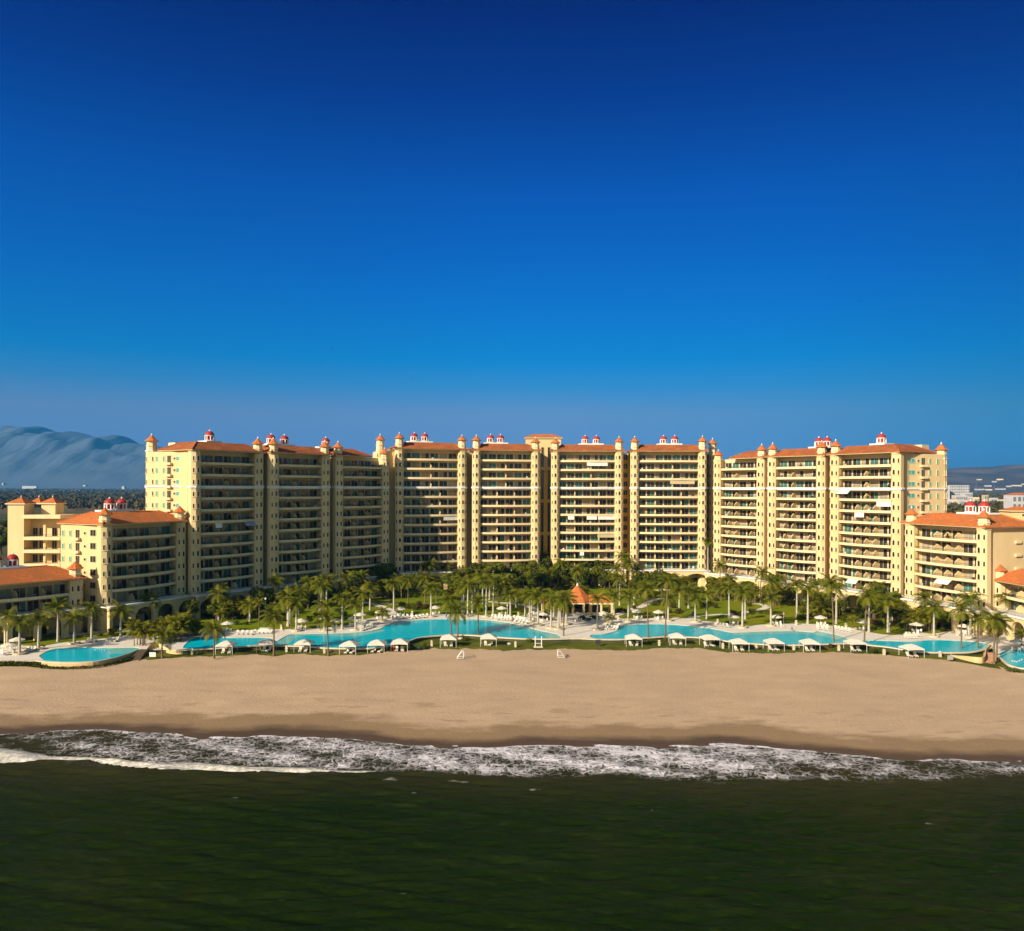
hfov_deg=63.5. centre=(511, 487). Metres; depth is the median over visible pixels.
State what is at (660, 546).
glass door
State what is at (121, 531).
glass door
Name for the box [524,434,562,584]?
stair tower
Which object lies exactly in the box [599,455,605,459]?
glass door
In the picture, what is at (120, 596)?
glass door
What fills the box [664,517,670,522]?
glass door
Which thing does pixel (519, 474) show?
glass door
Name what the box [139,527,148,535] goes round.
glass door
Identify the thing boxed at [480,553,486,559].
glass door
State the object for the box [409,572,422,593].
palm tree
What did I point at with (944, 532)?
glass door
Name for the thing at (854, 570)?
glass door
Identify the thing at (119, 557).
glass door
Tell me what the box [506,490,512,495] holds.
glass door
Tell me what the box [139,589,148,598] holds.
glass door
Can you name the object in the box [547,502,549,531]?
slit window
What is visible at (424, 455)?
glass door
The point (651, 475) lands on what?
glass door
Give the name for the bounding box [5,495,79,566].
gallery block
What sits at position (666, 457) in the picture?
glass door
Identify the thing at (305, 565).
glass door
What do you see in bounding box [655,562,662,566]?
glass door
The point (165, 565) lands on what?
glass door
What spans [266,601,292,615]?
palm tree
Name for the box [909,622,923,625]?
parasol
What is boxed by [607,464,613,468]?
glass door
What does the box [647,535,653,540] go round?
glass door
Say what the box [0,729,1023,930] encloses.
sea
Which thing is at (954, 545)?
glass door
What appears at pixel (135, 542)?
glass door
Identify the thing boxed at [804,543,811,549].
glass door
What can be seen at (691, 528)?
glass door
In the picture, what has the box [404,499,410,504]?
glass door
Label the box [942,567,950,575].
glass door
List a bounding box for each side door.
[75,530,79,537]
[75,543,79,550]
[167,490,170,497]
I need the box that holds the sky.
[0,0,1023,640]
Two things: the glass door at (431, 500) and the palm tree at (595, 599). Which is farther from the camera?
the glass door at (431, 500)
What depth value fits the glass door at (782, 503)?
278.48 m
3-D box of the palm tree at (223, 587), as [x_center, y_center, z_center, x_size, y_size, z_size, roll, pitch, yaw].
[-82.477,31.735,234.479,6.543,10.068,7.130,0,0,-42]
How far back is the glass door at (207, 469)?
243.67 m
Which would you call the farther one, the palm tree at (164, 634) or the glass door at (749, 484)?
the glass door at (749, 484)
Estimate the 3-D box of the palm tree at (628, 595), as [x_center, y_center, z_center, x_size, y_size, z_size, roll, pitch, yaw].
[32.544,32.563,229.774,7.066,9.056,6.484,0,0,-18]
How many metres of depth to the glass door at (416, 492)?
303.84 m
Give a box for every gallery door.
[33,528,37,535]
[33,540,37,548]
[33,554,37,560]
[52,528,56,535]
[52,541,56,548]
[52,554,56,562]
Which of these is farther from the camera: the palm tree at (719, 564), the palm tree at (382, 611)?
the palm tree at (719, 564)
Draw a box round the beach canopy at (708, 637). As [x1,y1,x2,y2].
[699,634,719,644]
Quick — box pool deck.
[0,611,1023,662]
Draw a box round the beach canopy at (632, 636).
[625,634,641,643]
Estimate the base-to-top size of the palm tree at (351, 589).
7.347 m
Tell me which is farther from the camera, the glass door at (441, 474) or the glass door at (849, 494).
the glass door at (441, 474)
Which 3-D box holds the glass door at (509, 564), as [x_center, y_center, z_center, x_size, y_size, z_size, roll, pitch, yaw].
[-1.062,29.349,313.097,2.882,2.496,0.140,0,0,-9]
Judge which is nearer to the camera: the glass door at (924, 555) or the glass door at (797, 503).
the glass door at (924, 555)
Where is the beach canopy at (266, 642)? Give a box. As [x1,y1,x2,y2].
[256,639,276,652]
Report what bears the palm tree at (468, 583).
in the planter
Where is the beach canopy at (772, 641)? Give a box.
[763,638,784,651]
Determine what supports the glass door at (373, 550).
in the resort block at (353, 485)
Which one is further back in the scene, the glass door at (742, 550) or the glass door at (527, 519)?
the glass door at (527, 519)
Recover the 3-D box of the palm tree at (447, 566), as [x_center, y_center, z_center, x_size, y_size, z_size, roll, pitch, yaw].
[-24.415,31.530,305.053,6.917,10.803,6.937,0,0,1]
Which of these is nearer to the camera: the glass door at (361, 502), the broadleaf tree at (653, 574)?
the broadleaf tree at (653, 574)
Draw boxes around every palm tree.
[0,605,22,642]
[1,614,37,652]
[25,608,55,647]
[43,596,71,641]
[59,606,87,642]
[81,601,106,638]
[107,599,135,636]
[122,619,156,645]
[138,591,163,619]
[148,618,164,639]
[148,623,180,657]
[152,615,169,637]
[155,612,193,641]
[171,609,197,637]
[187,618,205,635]
[199,619,231,658]
[202,598,227,617]
[207,584,230,619]
[209,582,232,617]
[214,607,228,622]
[219,595,241,619]
[235,599,261,618]
[238,595,258,621]
[249,586,274,611]
[251,597,264,625]
[260,604,289,655]
[265,572,287,597]
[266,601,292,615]
[275,585,298,625]
[276,589,298,625]
[279,589,304,623]
[283,596,309,629]
[286,600,305,617]
[290,582,308,613]
[297,575,317,587]
[308,580,334,617]
[310,576,329,610]
[310,596,337,628]
[312,605,343,655]
[318,573,336,602]
[319,574,336,591]
[328,588,344,597]
[331,590,352,629]
[336,570,358,600]
[336,584,356,607]
[344,594,365,628]
[346,570,363,585]
[347,587,360,606]
[353,584,374,619]
[355,578,375,587]
[356,569,369,586]
[362,580,380,609]
[371,579,383,596]
[375,606,389,619]
[376,579,396,598]
[384,576,404,609]
[394,573,406,598]
[399,573,415,603]
[415,569,435,602]
[421,557,437,581]
[421,581,440,615]
[430,576,446,601]
[436,589,462,633]
[438,559,454,571]
[443,602,469,638]
[447,576,455,590]
[450,586,465,600]
[452,577,473,611]
[453,574,468,585]
[453,583,472,611]
[458,578,478,614]
[462,575,483,612]
[466,592,489,634]
[468,575,482,609]
[470,570,484,598]
[471,572,489,603]
[476,577,496,615]
[483,572,504,613]
[490,580,508,605]
[491,580,511,598]
[495,574,512,589]
[500,588,520,615]
[506,577,519,590]
[507,585,522,607]
[514,590,532,616]
[518,590,539,619]
[519,586,540,617]
[527,587,547,623]
[539,589,559,626]
[544,588,558,620]
[549,591,571,627]
[551,591,575,635]
[552,590,565,623]
[553,557,570,588]
[559,588,578,622]
[569,563,585,584]
[579,585,591,594]
[587,589,609,628]
[602,612,615,622]
[603,587,623,618]
[607,562,624,590]
[610,573,630,605]
[614,550,630,586]
[617,590,641,620]
[621,557,637,587]
[626,580,643,604]
[630,564,644,574]
[631,579,648,599]
[635,580,658,638]
[656,571,680,638]
[656,589,679,619]
[669,581,689,607]
[676,575,693,590]
[681,582,695,607]
[684,593,706,620]
[696,586,716,618]
[703,537,712,589]
[707,577,724,596]
[711,559,729,595]
[712,581,727,600]
[719,573,737,583]
[719,582,740,615]
[727,579,744,601]
[731,582,756,626]
[735,585,756,618]
[747,584,761,603]
[751,565,773,603]
[760,575,781,600]
[760,588,782,624]
[762,586,785,605]
[767,573,788,603]
[785,578,806,616]
[795,580,818,623]
[799,596,823,616]
[806,578,822,590]
[809,601,834,619]
[816,572,846,641]
[819,580,835,614]
[824,582,848,623]
[846,616,859,627]
[854,584,879,641]
[857,591,882,631]
[866,580,888,614]
[870,600,897,626]
[875,590,900,632]
[882,600,908,621]
[885,591,904,620]
[896,606,920,629]
[907,607,932,630]
[912,589,935,626]
[915,607,941,630]
[921,599,946,635]
[944,596,978,648]
[957,590,986,636]
[963,611,990,647]
[976,609,1012,663]
[979,614,1013,656]
[993,589,1019,627]
[1013,628,1023,645]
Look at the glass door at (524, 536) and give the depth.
314.02 m
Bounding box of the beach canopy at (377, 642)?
[367,639,386,652]
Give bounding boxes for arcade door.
[12,627,18,638]
[42,624,46,634]
[144,610,150,620]
[165,607,170,616]
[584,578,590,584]
[959,617,967,628]
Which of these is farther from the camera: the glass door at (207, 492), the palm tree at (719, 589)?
the palm tree at (719, 589)
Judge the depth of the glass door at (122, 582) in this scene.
221.16 m
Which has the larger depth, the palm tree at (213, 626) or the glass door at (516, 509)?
the glass door at (516, 509)
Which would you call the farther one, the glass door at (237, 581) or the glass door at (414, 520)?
the glass door at (414, 520)
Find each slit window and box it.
[541,447,543,466]
[541,470,543,499]
[541,502,543,531]
[541,535,543,555]
[547,447,550,466]
[547,470,549,499]
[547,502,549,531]
[547,535,549,555]
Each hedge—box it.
[0,660,41,667]
[44,655,134,669]
[1004,667,1022,672]
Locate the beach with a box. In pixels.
[0,640,1023,763]
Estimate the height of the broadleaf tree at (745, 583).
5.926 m
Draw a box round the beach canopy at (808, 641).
[799,638,819,651]
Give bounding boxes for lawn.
[0,583,972,645]
[9,638,1005,668]
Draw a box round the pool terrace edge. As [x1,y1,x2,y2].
[0,634,1023,668]
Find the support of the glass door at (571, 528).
in the resort block at (581, 500)
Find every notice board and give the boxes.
[149,652,155,657]
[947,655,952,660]
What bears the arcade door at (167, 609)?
in the resort block at (129, 554)
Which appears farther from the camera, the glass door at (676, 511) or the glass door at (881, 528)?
the glass door at (676, 511)
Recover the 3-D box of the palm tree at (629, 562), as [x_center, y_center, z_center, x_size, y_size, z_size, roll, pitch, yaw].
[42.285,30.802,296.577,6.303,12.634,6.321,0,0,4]
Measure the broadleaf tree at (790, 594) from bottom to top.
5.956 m
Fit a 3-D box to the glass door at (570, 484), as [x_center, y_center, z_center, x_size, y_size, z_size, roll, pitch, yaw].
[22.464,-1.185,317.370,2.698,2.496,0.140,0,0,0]
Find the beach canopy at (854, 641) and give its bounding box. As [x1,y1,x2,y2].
[843,638,866,648]
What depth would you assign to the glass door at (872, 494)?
249.51 m
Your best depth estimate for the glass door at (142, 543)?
227.51 m
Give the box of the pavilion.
[541,583,612,614]
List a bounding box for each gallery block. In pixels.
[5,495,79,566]
[999,506,1023,520]
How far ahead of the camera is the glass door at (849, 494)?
257.24 m
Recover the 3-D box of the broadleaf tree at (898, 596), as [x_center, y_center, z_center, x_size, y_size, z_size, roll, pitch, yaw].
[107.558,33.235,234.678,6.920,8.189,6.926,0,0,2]
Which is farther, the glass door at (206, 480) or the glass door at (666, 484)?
the glass door at (666, 484)
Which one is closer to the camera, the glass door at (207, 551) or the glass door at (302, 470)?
the glass door at (207, 551)
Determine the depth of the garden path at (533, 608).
262.73 m
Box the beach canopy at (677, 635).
[668,633,685,642]
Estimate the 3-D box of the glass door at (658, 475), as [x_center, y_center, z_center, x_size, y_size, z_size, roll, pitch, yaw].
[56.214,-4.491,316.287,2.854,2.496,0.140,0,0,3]
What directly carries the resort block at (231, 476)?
on the lawn at (761, 617)
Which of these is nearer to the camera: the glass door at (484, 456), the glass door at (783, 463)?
the glass door at (783, 463)
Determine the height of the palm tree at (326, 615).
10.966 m
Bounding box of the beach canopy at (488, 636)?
[480,633,496,646]
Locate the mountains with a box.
[0,426,162,488]
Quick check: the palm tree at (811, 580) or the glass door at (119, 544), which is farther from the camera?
the palm tree at (811, 580)
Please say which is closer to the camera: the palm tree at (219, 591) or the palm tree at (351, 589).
the palm tree at (219, 591)
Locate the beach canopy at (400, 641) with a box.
[391,638,409,651]
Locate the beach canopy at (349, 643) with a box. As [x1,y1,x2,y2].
[339,640,359,653]
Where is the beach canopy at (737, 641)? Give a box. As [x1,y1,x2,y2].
[729,638,748,651]
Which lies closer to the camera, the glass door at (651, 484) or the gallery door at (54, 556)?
the gallery door at (54, 556)
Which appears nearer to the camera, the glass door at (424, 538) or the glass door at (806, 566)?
the glass door at (806, 566)
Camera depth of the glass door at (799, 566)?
273.63 m
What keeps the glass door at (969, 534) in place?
in the resort block at (934, 557)
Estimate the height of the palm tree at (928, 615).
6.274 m
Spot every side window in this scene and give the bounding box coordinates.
[90,530,95,535]
[90,543,95,548]
[90,556,95,562]
[90,569,95,575]
[90,582,95,588]
[90,595,95,601]
[908,458,914,462]
[908,470,914,474]
[908,493,914,497]
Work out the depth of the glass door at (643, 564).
316.56 m
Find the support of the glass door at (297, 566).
in the resort block at (303, 518)
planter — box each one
[13,651,25,654]
[68,641,80,644]
[928,634,939,637]
[964,635,976,638]
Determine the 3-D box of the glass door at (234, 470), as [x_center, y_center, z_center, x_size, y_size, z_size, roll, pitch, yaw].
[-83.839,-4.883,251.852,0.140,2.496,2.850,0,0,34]
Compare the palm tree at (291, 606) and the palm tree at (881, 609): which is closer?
the palm tree at (291, 606)
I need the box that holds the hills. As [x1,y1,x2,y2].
[947,465,1023,492]
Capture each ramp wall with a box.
[130,641,189,659]
[950,644,996,663]
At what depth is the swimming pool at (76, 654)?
184.10 m
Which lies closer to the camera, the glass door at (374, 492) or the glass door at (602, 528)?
the glass door at (374, 492)
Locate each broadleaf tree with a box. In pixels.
[0,519,7,527]
[0,533,7,553]
[0,535,7,546]
[108,627,117,632]
[170,600,186,613]
[182,599,199,616]
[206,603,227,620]
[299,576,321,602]
[299,588,317,608]
[307,616,312,623]
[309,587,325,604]
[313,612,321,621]
[348,567,364,586]
[368,563,391,593]
[373,562,399,576]
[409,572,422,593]
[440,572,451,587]
[450,566,472,580]
[469,562,491,591]
[481,561,504,592]
[497,564,512,574]
[498,573,520,587]
[512,561,532,587]
[512,564,528,589]
[520,558,536,585]
[523,569,540,588]
[531,564,545,587]
[531,567,552,590]
[540,552,551,584]
[547,563,571,587]
[548,575,556,588]
[559,555,573,584]
[560,574,569,589]
[570,570,589,585]
[571,556,593,584]
[582,566,601,586]
[594,560,610,570]
[597,573,606,588]
[600,569,618,588]
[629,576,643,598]
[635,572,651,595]
[649,568,669,598]
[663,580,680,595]
[691,587,701,595]
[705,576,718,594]
[741,581,754,585]
[749,608,756,617]
[783,587,795,601]
[798,606,809,613]
[812,591,824,596]
[817,594,835,613]
[827,604,838,618]
[834,598,848,615]
[854,603,864,613]
[861,587,883,619]
[867,602,878,618]
[883,591,901,619]
[889,605,903,622]
[936,607,949,626]
[938,616,949,626]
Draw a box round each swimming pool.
[39,647,139,661]
[183,619,560,648]
[590,624,991,651]
[1000,649,1023,667]
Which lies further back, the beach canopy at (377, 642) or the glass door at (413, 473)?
the glass door at (413, 473)
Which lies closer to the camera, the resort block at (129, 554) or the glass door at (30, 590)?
the glass door at (30, 590)
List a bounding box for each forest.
[0,488,145,509]
[947,492,1018,512]
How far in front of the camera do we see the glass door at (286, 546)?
264.34 m
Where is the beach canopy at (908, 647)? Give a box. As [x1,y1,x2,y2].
[898,644,924,657]
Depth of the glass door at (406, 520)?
302.81 m
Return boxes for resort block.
[0,552,90,643]
[56,497,197,631]
[145,429,272,617]
[262,434,338,605]
[315,437,398,597]
[373,432,471,590]
[467,434,542,587]
[549,435,629,586]
[625,435,717,586]
[704,444,768,596]
[758,436,831,603]
[820,432,948,614]
[895,499,1023,635]
[975,564,1023,640]
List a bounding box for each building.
[22,486,37,488]
[947,485,968,498]
[947,487,949,498]
[952,495,967,498]
[957,499,963,504]
[960,493,972,498]
[982,495,987,501]
[1004,493,1023,507]
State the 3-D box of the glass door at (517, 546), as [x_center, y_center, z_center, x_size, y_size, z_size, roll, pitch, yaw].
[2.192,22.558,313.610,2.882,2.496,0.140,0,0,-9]
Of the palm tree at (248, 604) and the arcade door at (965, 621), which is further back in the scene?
the palm tree at (248, 604)
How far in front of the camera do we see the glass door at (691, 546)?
315.56 m
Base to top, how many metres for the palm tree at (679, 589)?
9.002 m
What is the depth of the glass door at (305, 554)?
269.65 m
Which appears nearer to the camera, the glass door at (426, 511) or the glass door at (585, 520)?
the glass door at (426, 511)
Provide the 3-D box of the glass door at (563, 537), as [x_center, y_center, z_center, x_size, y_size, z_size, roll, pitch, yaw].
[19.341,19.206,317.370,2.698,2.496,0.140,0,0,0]
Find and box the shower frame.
[534,636,542,647]
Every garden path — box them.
[54,629,127,637]
[365,602,400,616]
[488,601,536,609]
[615,598,659,614]
[689,603,769,617]
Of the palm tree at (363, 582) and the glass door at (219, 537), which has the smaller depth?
the glass door at (219, 537)
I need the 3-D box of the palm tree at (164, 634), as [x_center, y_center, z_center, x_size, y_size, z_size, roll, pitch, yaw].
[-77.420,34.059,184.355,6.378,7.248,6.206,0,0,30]
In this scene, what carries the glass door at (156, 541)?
in the resort block at (129, 554)
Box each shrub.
[616,607,624,612]
[896,622,905,627]
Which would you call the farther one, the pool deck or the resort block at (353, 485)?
the resort block at (353, 485)
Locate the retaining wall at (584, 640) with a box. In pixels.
[5,636,1023,672]
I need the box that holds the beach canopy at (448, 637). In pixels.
[440,634,457,639]
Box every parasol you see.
[0,642,17,646]
[9,637,24,641]
[222,621,233,624]
[297,619,306,628]
[572,612,582,615]
[632,609,642,615]
[728,615,739,621]
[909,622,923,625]
[1009,639,1023,642]
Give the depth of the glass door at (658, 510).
316.26 m
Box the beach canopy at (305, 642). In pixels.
[294,639,314,644]
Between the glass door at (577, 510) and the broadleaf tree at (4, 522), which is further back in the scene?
the broadleaf tree at (4, 522)
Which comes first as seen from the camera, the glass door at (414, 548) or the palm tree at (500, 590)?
the palm tree at (500, 590)
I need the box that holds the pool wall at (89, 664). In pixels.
[41,653,134,667]
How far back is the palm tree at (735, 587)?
269.76 m
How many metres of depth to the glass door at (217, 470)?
246.48 m
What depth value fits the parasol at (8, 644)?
181.67 m
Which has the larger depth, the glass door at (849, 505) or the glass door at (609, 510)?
the glass door at (609, 510)
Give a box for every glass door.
[0,588,11,599]
[0,602,11,612]
[13,587,25,597]
[13,601,25,611]
[27,586,38,596]
[27,600,38,610]
[40,585,51,594]
[40,599,51,608]
[54,584,64,593]
[116,541,126,549]
[116,553,126,562]
[116,566,126,575]
[116,579,126,588]
[116,591,126,601]
[117,528,126,536]
[128,528,137,535]
[128,540,137,548]
[128,553,137,561]
[128,565,137,573]
[128,578,137,586]
[128,590,137,598]
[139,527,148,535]
[139,539,148,548]
[139,552,148,560]
[139,564,148,573]
[139,576,148,585]
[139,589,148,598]
[150,527,158,534]
[150,539,158,546]
[150,551,158,559]
[150,563,158,571]
[150,575,158,583]
[150,587,158,595]
[160,526,169,534]
[160,538,169,546]
[160,550,169,558]
[160,562,169,570]
[160,574,169,583]
[160,586,169,595]
[204,525,212,532]
[204,536,212,543]
[204,548,212,555]
[204,559,212,567]
[204,571,212,579]
[204,582,212,590]
[205,455,212,461]
[205,467,212,473]
[205,479,212,485]
[205,490,212,496]
[205,502,212,508]
[205,513,212,520]
[214,456,222,462]
[214,467,222,473]
[214,479,221,484]
[214,490,221,496]
[214,513,221,519]
[214,536,221,543]
[214,547,221,554]
[214,558,221,566]
[214,570,221,577]
[223,456,231,462]
[223,467,231,473]
[223,479,231,484]
[223,490,231,496]
[223,501,231,508]
[223,513,230,519]
[223,524,230,531]
[223,535,230,542]
[223,546,230,554]
[223,558,230,565]
[223,569,230,577]
[223,580,230,588]
[232,456,240,462]
[232,468,239,473]
[232,479,239,484]
[232,490,239,496]
[232,512,239,518]
[232,546,239,553]
[232,557,239,564]
[232,568,239,575]
[232,579,239,586]
[241,457,248,462]
[241,468,248,474]
[241,479,248,485]
[241,490,248,496]
[241,501,248,507]
[241,512,248,519]
[241,523,248,530]
[241,534,248,541]
[241,545,248,552]
[241,556,248,564]
[241,567,248,575]
[241,578,248,586]
[283,458,290,463]
[283,469,290,474]
[283,479,290,485]
[283,490,290,495]
[283,501,290,507]
[283,511,290,517]
[283,522,290,528]
[283,533,290,539]
[283,543,290,550]
[283,554,290,561]
[283,564,290,571]
[283,575,290,582]
[292,458,299,464]
[292,490,299,495]
[292,511,299,517]
[292,522,299,528]
[292,532,299,538]
[292,543,299,549]
[292,553,299,560]
[292,564,299,571]
[292,574,299,581]
[300,532,307,538]
[300,542,307,549]
[300,553,307,559]
[300,563,307,569]
[301,459,308,464]
[301,469,307,474]
[301,480,307,485]
[301,490,307,496]
[301,511,307,517]
[309,459,316,464]
[309,469,316,475]
[309,480,316,485]
[309,490,316,496]
[309,500,316,506]
[309,511,316,517]
[309,521,316,527]
[309,531,316,538]
[309,542,316,548]
[309,552,316,559]
[309,562,316,569]
[344,460,350,465]
[344,470,350,475]
[344,480,350,485]
[344,510,349,515]
[344,520,349,525]
[344,530,349,536]
[344,540,349,546]
[344,549,349,556]
[344,559,349,566]
[358,461,363,466]
[358,500,363,505]
[358,510,363,515]
[358,519,363,525]
[358,529,363,535]
[358,539,363,545]
[358,548,363,555]
[358,558,363,565]
[365,461,370,466]
[371,461,376,466]
[371,471,376,476]
[371,480,376,485]
[371,490,376,495]
[371,509,376,515]
[371,519,376,524]
[371,528,376,534]
[371,538,376,544]
[371,547,376,554]
[371,557,376,563]
[404,453,410,457]
[404,462,410,467]
[404,471,410,476]
[404,481,410,486]
[404,490,410,495]
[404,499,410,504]
[404,509,410,514]
[404,518,410,523]
[404,527,410,532]
[404,536,410,541]
[404,546,410,551]
[404,555,410,560]
[404,564,409,570]
[412,453,419,457]
[412,462,419,467]
[412,472,419,476]
[412,481,419,486]
[412,490,419,495]
[412,499,419,504]
[412,509,419,514]
[412,518,419,523]
[412,527,419,532]
[412,536,419,542]
[412,546,419,551]
[412,555,419,560]
[412,564,419,570]
[421,453,428,458]
[421,462,428,467]
[421,472,428,476]
[421,481,428,486]
[421,490,428,495]
[421,499,428,504]
[421,509,428,514]
[421,518,428,523]
[421,527,428,532]
[421,536,428,542]
[421,545,428,551]
[421,555,428,560]
[430,453,437,458]
[430,472,437,476]
[430,481,437,486]
[430,490,437,495]
[430,499,437,504]
[430,509,437,513]
[430,518,437,523]
[430,527,437,532]
[430,536,437,541]
[430,545,437,551]
[430,554,437,560]
[439,453,446,458]
[439,463,446,467]
[439,472,446,476]
[439,481,446,486]
[439,490,446,495]
[439,499,446,504]
[439,508,446,513]
[439,527,446,532]
[439,536,446,541]
[439,545,446,550]
[439,554,446,560]
[448,454,455,458]
[448,463,455,467]
[448,472,455,476]
[448,481,455,486]
[448,490,455,495]
[448,499,455,504]
[448,508,455,513]
[448,527,455,532]
[448,536,455,541]
[448,545,455,550]
[448,554,455,559]
[480,544,486,549]
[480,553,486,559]
[481,454,487,458]
[481,463,487,467]
[481,472,486,477]
[481,490,486,495]
[481,499,486,504]
[481,526,486,531]
[481,535,486,540]
[488,463,495,468]
[488,472,495,476]
[488,481,495,486]
[488,490,495,495]
[488,499,495,504]
[488,508,495,513]
[488,517,495,522]
[488,526,495,531]
[488,535,495,540]
[488,544,495,549]
[488,553,495,558]
[489,454,495,458]
[497,454,504,458]
[497,463,504,468]
[497,472,504,476]
[497,481,504,486]
[497,490,504,495]
[497,499,504,504]
[497,508,504,513]
[497,517,504,522]
[497,526,504,531]
[497,535,504,540]
[497,544,503,549]
[497,553,503,559]
[505,535,512,540]
[505,544,512,549]
[505,553,512,559]
[505,562,512,566]
[506,454,512,459]
[506,463,512,468]
[506,472,512,476]
[506,481,512,486]
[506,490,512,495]
[506,499,512,504]
[506,508,512,513]
[506,517,512,522]
[506,526,512,531]
[514,454,521,459]
[514,463,521,467]
[514,472,521,477]
[514,481,521,486]
[514,490,521,495]
[514,499,521,504]
[514,508,521,513]
[514,517,521,522]
[514,526,521,531]
[514,535,521,540]
[514,544,521,549]
[514,553,521,558]
[523,454,529,459]
[523,463,529,468]
[523,472,529,477]
[523,481,529,486]
[523,490,529,495]
[523,499,529,504]
[523,508,529,513]
[523,517,529,522]
[523,526,529,531]
[523,535,529,540]
[523,544,529,549]
[523,553,529,558]
[559,490,565,495]
[559,499,565,504]
[559,508,565,513]
[559,517,565,522]
[559,526,565,530]
[559,535,565,540]
[559,544,565,549]
[559,552,565,557]
[567,482,573,486]
[567,490,573,495]
[567,499,573,504]
[567,508,573,513]
[567,526,573,531]
[567,535,573,540]
[567,544,573,548]
[575,490,581,495]
[575,499,581,504]
[575,508,581,513]
[575,517,581,522]
[575,526,581,531]
[575,535,581,540]
[575,544,581,549]
[583,490,589,495]
[583,499,589,504]
[583,508,589,513]
[583,517,589,522]
[583,526,589,531]
[583,535,589,540]
[583,544,589,549]
[583,553,589,558]
[591,490,597,495]
[591,499,597,504]
[591,508,597,513]
[591,526,597,531]
[591,535,597,540]
[591,544,597,549]
[591,553,597,558]
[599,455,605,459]
[599,499,605,504]
[599,508,605,513]
[599,526,605,531]
[599,544,605,549]
[599,553,605,558]
[607,455,613,459]
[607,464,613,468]
[607,499,613,504]
[607,508,613,513]
[607,526,613,531]
[607,544,613,548]
[607,553,613,558]
[639,455,645,459]
[639,464,645,468]
[639,473,645,477]
[639,482,645,486]
[639,508,645,513]
[639,517,645,522]
[639,526,645,531]
[639,535,645,540]
[639,544,645,549]
[639,553,645,558]
[639,562,645,567]
[647,455,653,459]
[647,464,653,468]
[647,473,653,477]
[647,482,653,486]
[647,491,653,495]
[647,508,653,513]
[647,517,653,522]
[647,526,653,531]
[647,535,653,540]
[647,544,653,549]
[647,553,653,558]
[647,562,653,566]
[655,455,662,459]
[655,464,662,468]
[655,473,662,477]
[655,482,662,486]
[655,491,662,495]
[655,500,662,504]
[655,508,662,513]
[655,517,662,522]
[655,526,662,531]
[655,535,662,540]
[655,544,662,549]
[655,553,662,558]
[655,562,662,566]
[664,455,671,459]
[664,464,671,468]
[664,473,670,477]
[664,482,670,486]
[664,491,670,495]
[664,500,670,504]
[664,509,670,513]
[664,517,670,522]
[664,526,670,531]
[664,535,670,540]
[664,544,670,549]
[664,553,670,558]
[664,562,670,568]
[672,464,679,468]
[672,473,679,477]
[672,491,679,495]
[672,500,679,504]
[672,509,679,513]
[672,517,679,522]
[672,526,679,531]
[672,535,679,540]
[672,544,679,549]
[672,553,679,558]
[672,562,679,568]
[673,455,679,459]
[681,455,688,459]
[681,464,688,468]
[681,473,688,477]
[681,491,688,495]
[681,500,688,504]
[681,509,688,513]
[681,517,688,522]
[681,526,687,531]
[681,535,687,540]
[681,544,687,549]
[681,553,687,558]
[681,562,687,568]
[689,518,696,522]
[689,526,696,531]
[689,535,696,540]
[689,544,696,549]
[689,553,696,558]
[689,562,696,568]
[690,455,696,459]
[690,464,696,468]
[690,473,696,477]
[690,491,696,495]
[690,500,696,504]
[690,509,696,513]
[725,463,731,467]
[725,472,731,477]
[725,482,731,486]
[725,491,731,496]
[740,462,746,467]
[740,472,745,476]
[740,482,745,486]
[740,491,745,496]
[740,510,745,515]
[740,529,745,535]
[740,539,745,545]
[740,548,745,554]
[740,558,745,564]
[740,567,745,574]
[747,462,753,467]
[747,472,753,476]
[747,482,753,486]
[747,491,753,496]
[780,461,786,466]
[780,471,786,476]
[780,481,786,486]
[780,491,786,497]
[780,501,786,507]
[780,552,786,558]
[780,562,786,568]
[788,461,795,466]
[788,491,794,497]
[788,532,794,538]
[788,552,794,559]
[796,460,803,466]
[796,471,803,476]
[796,481,803,486]
[796,491,803,497]
[796,502,803,507]
[796,512,803,518]
[796,522,803,528]
[796,532,803,539]
[796,543,803,549]
[796,553,803,560]
[796,563,803,570]
[796,573,802,580]
[804,512,811,518]
[804,533,811,539]
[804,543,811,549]
[804,554,811,560]
[804,564,811,570]
[804,574,811,580]
[805,460,811,465]
[805,471,811,476]
[805,481,811,487]
[805,491,811,497]
[844,459,851,464]
[844,470,851,475]
[844,481,851,487]
[844,492,851,498]
[844,503,851,509]
[844,513,851,520]
[844,524,851,531]
[844,535,851,542]
[844,546,851,553]
[844,557,851,564]
[844,568,851,576]
[844,579,851,586]
[853,459,860,464]
[853,470,860,475]
[853,481,860,487]
[853,492,860,497]
[853,569,859,576]
[861,503,868,509]
[861,525,868,531]
[861,536,868,543]
[861,547,868,554]
[861,558,868,566]
[861,570,868,577]
[862,458,869,464]
[870,458,878,464]
[870,469,878,475]
[870,481,878,487]
[870,492,878,498]
[870,514,877,520]
[870,526,877,532]
[870,537,877,544]
[870,548,877,555]
[870,559,877,566]
[870,570,877,578]
[879,458,887,463]
[879,469,887,475]
[879,481,887,487]
[879,492,887,498]
[879,515,887,521]
[879,526,887,533]
[879,537,887,544]
[879,549,887,556]
[879,560,887,568]
[879,571,887,579]
[922,528,930,536]
[922,540,930,549]
[922,553,930,561]
[922,565,930,573]
[922,577,930,586]
[931,590,940,597]
[932,529,940,536]
[932,541,940,549]
[932,553,940,561]
[932,566,940,574]
[942,530,950,537]
[942,542,950,550]
[942,554,950,563]
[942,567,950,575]
[942,592,950,598]
[952,530,961,538]
[952,543,961,551]
[952,555,961,564]
[952,568,961,576]
[952,581,961,589]
[952,593,961,602]
[963,531,972,539]
[963,544,972,552]
[963,557,972,565]
[963,569,972,578]
[963,582,972,591]
[1010,601,1017,609]
[1011,586,1017,596]

